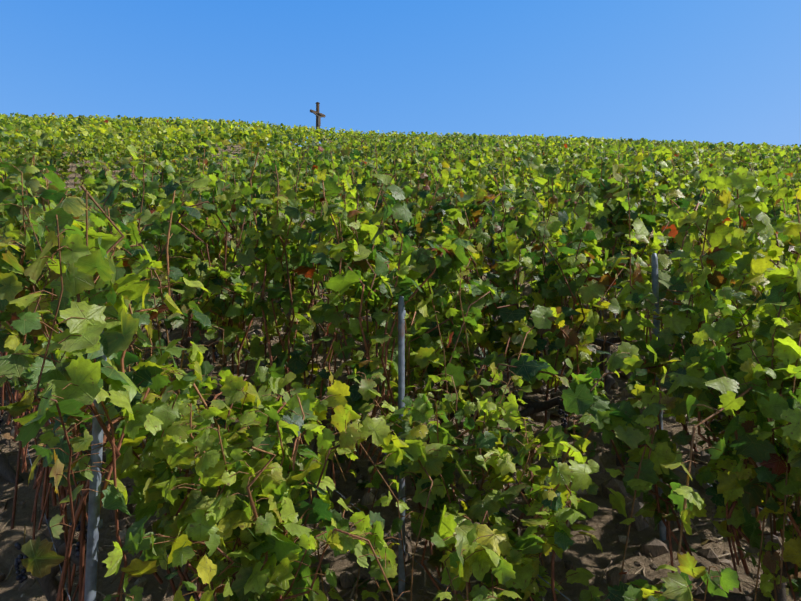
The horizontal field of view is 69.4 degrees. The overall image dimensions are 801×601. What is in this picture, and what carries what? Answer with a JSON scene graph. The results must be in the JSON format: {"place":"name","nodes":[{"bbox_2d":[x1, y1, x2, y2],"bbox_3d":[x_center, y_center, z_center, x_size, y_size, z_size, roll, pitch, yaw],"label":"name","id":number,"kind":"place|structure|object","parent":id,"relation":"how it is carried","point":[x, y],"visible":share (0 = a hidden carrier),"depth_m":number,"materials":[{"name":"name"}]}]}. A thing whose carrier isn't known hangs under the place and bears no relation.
{"place":"outdoors","nodes":[
{"label":"outdoors","id":0,"kind":"place"},
{"bbox_2d":[0,139,800,600],"bbox_3d":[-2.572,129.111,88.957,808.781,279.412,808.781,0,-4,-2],"label":"ground","id":1,"kind":"structure","parent":0,"point":[590,557],"depth_m":2.33,"materials":[{"name":"soil"}]},
{"bbox_2d":[84,331,108,600],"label":"post","id":2,"kind":"object","parent":1,"relation":"on","point":[95,524],"visible":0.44,"depth_m":1.39,"materials":[{"name":"metal"}]},
{"bbox_2d":[0,137,201,187],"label":"grapevines","id":3,"kind":"object","parent":1,"relation":"on","point":[108,153],"visible":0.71,"depth_m":12.48,"materials":[{"name":"green plant"}]},
{"bbox_2d":[0,145,231,600],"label":"vine row","id":4,"kind":"object","parent":1,"relation":"on","point":[71,280],"visible":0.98,"depth_m":1.48,"materials":[{"name":"green plant"}]},
{"bbox_2d":[43,139,483,503],"bbox_3d":[-1.720,-0.344,3.971,1.518,2.707,5.491,3,-5,-40],"label":"vine row","id":5,"kind":"object","parent":1,"relation":"on","point":[289,271],"visible":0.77,"depth_m":2.57,"materials":[{"name":"green plant"}]},
{"bbox_2d":[310,102,325,143],"bbox_3d":[-5.226,-10.775,36.433,0.900,3.445,1.200,-3,-5,40],"label":"wayside cross","id":6,"kind":"object","parent":1,"relation":"on","point":[318,117],"visible":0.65,"depth_m":36.38,"materials":[{"name":"brown wood"}]},
{"bbox_2d":[0,112,741,176],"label":"grapevines","id":7,"kind":"object","parent":1,"relation":"on","point":[15,130],"visible":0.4,"depth_m":20.36,"materials":[{"name":"green plant"}]},
{"bbox_2d":[0,182,789,600],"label":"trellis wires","id":8,"kind":"object","parent":1,"relation":"on","point":[376,446],"visible":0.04,"depth_m":2.16,"materials":[{"name":"metal"}]},
{"bbox_2d":[0,307,800,600],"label":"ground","id":9,"kind":"structure","parent":1,"relation":"on","point":[654,547],"depth_m":2.34,"materials":[{"name":"brown soil"}]},
{"bbox_2d":[398,296,405,598],"bbox_3d":[0.005,0.564,1.962,0.025,1.158,0.066,0,-4,3],"label":"post","id":10,"kind":"object","parent":1,"relation":"on","point":[401,385],"visible":0.77,"depth_m":1.96,"materials":[{"name":"metal"}]},
{"bbox_2d":[102,257,800,600],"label":"vines","id":11,"kind":"object","parent":1,"relation":"on","point":[250,480],"visible":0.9,"depth_m":1.53,"materials":[{"name":"green plant"}]},
{"bbox_2d":[137,136,800,600],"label":"vine row","id":12,"kind":"object","parent":1,"relation":"on","point":[775,322],"visible":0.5,"depth_m":2.27,"materials":[{"name":"green plant"}]},
{"bbox_2d":[492,199,494,342],"bbox_3d":[0.679,-0.134,4.206,0.029,1.270,0.034,-3,-5,36],"label":"post","id":13,"kind":"object","parent":1,"relation":"on","point":[493,248],"visible":0.17,"depth_m":4.21,"materials":[{"name":"metal"}]},
{"bbox_2d":[200,138,800,429],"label":"vine row","id":14,"kind":"object","parent":1,"relation":"on","point":[645,211],"visible":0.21,"depth_m":3.51,"materials":[{"name":"green plant"}]},
{"bbox_2d":[210,132,800,184],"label":"vine rows","id":15,"kind":"object","parent":1,"relation":"on","point":[498,141],"visible":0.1,"depth_m":12.62,"materials":[{"name":"green plant"}]},
{"bbox_2d":[245,138,800,355],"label":"vine row","id":16,"kind":"object","parent":1,"relation":"on","point":[697,197],"visible":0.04,"depth_m":4.43,"materials":[{"name":"green plant"}]},
{"bbox_2d":[331,267,739,600],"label":"young vine","id":17,"kind":"object","parent":1,"relation":"on","point":[483,547],"visible":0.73,"depth_m":1.66,"materials":[{"name":"green plant"}]},
{"bbox_2d":[286,425,798,600],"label":"weeds","id":18,"kind":"object","parent":1,"relation":"on","point":[324,567],"visible":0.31,"depth_m":2.03,"materials":[{"name":"green plant"}]},
{"bbox_2d":[300,135,800,283],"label":"vine row","id":19,"kind":"object","parent":1,"relation":"on","point":[687,179],"visible":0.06,"depth_m":5.79,"materials":[{"name":"green plant"}]},
{"bbox_2d":[363,138,800,252],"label":"vine row","id":20,"kind":"object","parent":1,"relation":"on","point":[595,153],"visible":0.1,"depth_m":6.93,"materials":[{"name":"green plant"}]},
{"bbox_2d":[452,137,800,244],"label":"vine row","id":21,"kind":"object","parent":1,"relation":"on","point":[683,160],"visible":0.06,"depth_m":7.09,"materials":[{"name":"green plant"}]},
{"bbox_2d":[508,138,800,207],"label":"vine row","id":22,"kind":"object","parent":1,"relation":"on","point":[623,147],"visible":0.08,"depth_m":8.20,"materials":[{"name":"green plant"}]},
{"bbox_2d":[651,253,665,540],"bbox_3d":[1.013,0.442,2.263,0.023,1.262,0.040,-3,-5,36],"label":"post","id":23,"kind":"object","parent":1,"relation":"on","point":[656,324],"visible":0.38,"depth_m":2.27,"materials":[{"name":"metal"}]},
{"bbox_2d":[618,138,799,209],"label":"vine row","id":24,"kind":"object","parent":1,"relation":"on","point":[763,164],"visible":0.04,"depth_m":8.45,"materials":[{"name":"green plant"}]},
{"bbox_2d":[0,0,800,147],"label":"sky","id":25,"kind":"structure","parent":0,"point":[716,71],"materials":[{"name":"blue"}]}
]}

